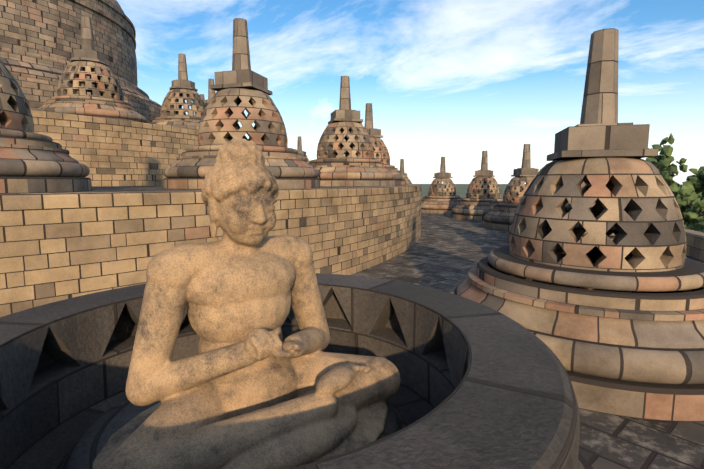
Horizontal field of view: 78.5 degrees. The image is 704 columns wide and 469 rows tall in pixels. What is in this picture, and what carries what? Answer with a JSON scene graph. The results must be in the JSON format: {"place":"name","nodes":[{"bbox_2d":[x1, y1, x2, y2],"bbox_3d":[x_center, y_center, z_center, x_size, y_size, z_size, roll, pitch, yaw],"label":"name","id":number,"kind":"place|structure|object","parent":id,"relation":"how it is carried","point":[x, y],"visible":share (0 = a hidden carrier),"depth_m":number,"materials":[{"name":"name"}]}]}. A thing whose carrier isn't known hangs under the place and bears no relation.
{"place":"outdoors","nodes":[
{"label":"outdoors","id":0,"kind":"place"},
{"bbox_2d":[54,185,404,192],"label":"terrace floor","id":1,"kind":"structure","parent":0,"point":[127,188],"depth_m":8.68,"materials":[{"name":"stone"}]},
{"bbox_2d":[0,43,91,193],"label":"stupa","id":2,"kind":"object","parent":1,"relation":"on","point":[31,161],"visible":1,"depth_m":6.36,"materials":[{"name":"stone"}]},
{"bbox_2d":[31,110,197,186],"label":"terrace wall","id":3,"kind":"structure","parent":1,"relation":"on","point":[114,153],"depth_m":13.95,"materials":[{"name":"stone"}]},
{"label":"terrace floor","id":4,"kind":"structure","parent":3,"relation":"on","visible":0},
{"bbox_2d":[0,0,160,122],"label":"stupa","id":5,"kind":"object","parent":4,"relation":"on","point":[40,40],"visible":0.44,"depth_m":17.69,"materials":[{"name":"stone"}]},
{"bbox_2d":[36,16,147,128],"bbox_3d":[-9.202,-5.655,15.151,3.520,3.750,3.520,1,7,7],"label":"stupa","id":6,"kind":"object","parent":4,"relation":"on","point":[87,59],"visible":0.71,"depth_m":14.48,"materials":[{"name":"stone"}]},
{"bbox_2d":[150,54,205,134],"bbox_3d":[-7.606,-6.191,19.520,3.520,3.750,3.520,-5,8,-34],"label":"stupa","id":7,"kind":"object","parent":4,"relation":"on","point":[182,88],"visible":0.5,"depth_m":18.84,"materials":[{"name":"stone"}]},
{"bbox_2d":[203,79,214,105],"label":"stupa","id":8,"kind":"object","parent":4,"relation":"on","point":[211,92],"depth_m":23.85,"materials":[{"name":"stone"}]},
{"bbox_2d":[163,18,319,188],"bbox_3d":[-2.617,-3.072,10.325,3.661,3.900,3.661,2,7,16],"label":"stupa","id":9,"kind":"object","parent":1,"relation":"on","point":[241,87],"visible":0.81,"depth_m":9.60,"materials":[{"name":"stone"}]},
{"bbox_2d":[297,136,309,162],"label":"stupa","id":10,"kind":"object","parent":1,"relation":"on","point":[299,147],"visible":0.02,"depth_m":34.56,"materials":[{"name":"stone"}]},
{"bbox_2d":[308,76,394,186],"bbox_3d":[-0.238,-3.585,15.112,3.520,3.750,3.520,-2,7,-15],"label":"stupa","id":11,"kind":"object","parent":1,"relation":"on","point":[345,154],"visible":0.96,"depth_m":14.32,"materials":[{"name":"stone"}]},
{"bbox_2d":[364,103,405,184],"bbox_3d":[0.790,-4.218,20.272,3.520,3.750,3.520,-3,8,-22],"label":"stupa","id":12,"kind":"object","parent":1,"relation":"on","point":[381,152],"visible":0.4,"depth_m":19.76,"materials":[{"name":"stone"}]},
{"bbox_2d":[116,0,703,183],"label":"sky","id":13,"kind":"structure","parent":0,"point":[456,81],"materials":[{"name":"blue"}]},
{"bbox_2d":[352,213,703,468],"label":"terrace floor","id":14,"kind":"structure","parent":0,"point":[446,252],"depth_m":4.16,"materials":[{"name":"stone"}]},
{"bbox_2d":[0,184,421,316],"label":"terrace wall","id":15,"kind":"structure","parent":14,"relation":"on","point":[52,249],"depth_m":6.26,"materials":[{"name":"stone"}]},
{"bbox_2d":[0,273,593,468],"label":"stupa","id":16,"kind":"object","parent":14,"relation":"on","point":[481,386],"visible":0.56,"depth_m":1.75,"materials":[{"name":"stone"}]},
{"bbox_2d":[57,397,406,468],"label":"statue pedestal","id":17,"kind":"object","parent":16,"relation":"on","point":[86,449],"visible":0.19,"depth_m":1.61,"materials":[{"name":"stone"}]},
{"bbox_2d":[92,138,400,468],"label":"buddha statue","id":18,"kind":"object","parent":17,"relation":"on","point":[245,388],"visible":1,"depth_m":1.46,"materials":[{"name":"stone"}]},
{"bbox_2d":[400,159,411,183],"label":"stupa","id":19,"kind":"object","parent":14,"relation":"on","point":[407,179],"visible":0.02,"depth_m":36.05,"materials":[{"name":"stone"}]},
{"bbox_2d":[421,157,461,213],"bbox_3d":[6.617,-3.650,31.547,3.724,4.024,3.725,-5,8,-33],"label":"stupa","id":20,"kind":"object","parent":14,"relation":"on","point":[432,202],"visible":0.83,"depth_m":30.71,"materials":[{"name":"stone"}]},
{"bbox_2d":[451,151,502,220],"bbox_3d":[8.031,-3.032,26.305,3.781,4.085,3.781,5,8,33],"label":"stupa","id":21,"kind":"object","parent":14,"relation":"on","point":[478,202],"visible":0.85,"depth_m":25.57,"materials":[{"name":"stone"}]},
{"bbox_2d":[484,144,538,230],"bbox_3d":[8.387,-2.337,20.898,3.714,4.013,3.714,0,7,-3],"label":"stupa","id":22,"kind":"object","parent":14,"relation":"on","point":[499,216],"visible":0.46,"depth_m":20.41,"materials":[{"name":"stone"}]},
{"bbox_2d":[448,28,703,421],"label":"stupa","id":23,"kind":"object","parent":14,"relation":"on","point":[615,325],"visible":0.92,"depth_m":4.83,"materials":[{"name":"stone"}]},
{"bbox_2d":[562,181,686,257],"bbox_3d":[5.917,-1.046,10.387,3.712,4.010,3.712,-1,7,-5],"label":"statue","id":24,"kind":"object","parent":14,"relation":"on","point":[611,236],"depth_m":9.64,"materials":[{"name":"stone"}]},
{"bbox_2d":[412,184,701,199],"bbox_3d":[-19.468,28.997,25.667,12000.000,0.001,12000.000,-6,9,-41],"label":"plain ground","id":25,"kind":"structure","parent":0,"point":[461,190],"depth_m":1745.00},
{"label":"hill","id":26,"kind":"structure","parent":0,"visible":0},
{"bbox_2d":[646,133,703,212],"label":"tree","id":27,"kind":"object","parent":26,"relation":"on","point":[662,161],"visible":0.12,"depth_m":40.73,"materials":[{"name":"green plant"}]},
{"bbox_2d":[669,184,703,231],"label":"tree","id":28,"kind":"object","parent":26,"relation":"on","point":[687,198],"visible":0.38,"depth_m":36.21,"materials":[{"name":"green plant"}]},
{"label":"monument wall","id":29,"kind":"object","parent":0,"visible":0},
{"bbox_2d":[9,198,703,261],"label":"parapet wall","id":30,"kind":"structure","parent":29,"relation":"on","point":[695,244],"depth_m":12.72,"materials":[{"name":"stone"}]}
]}

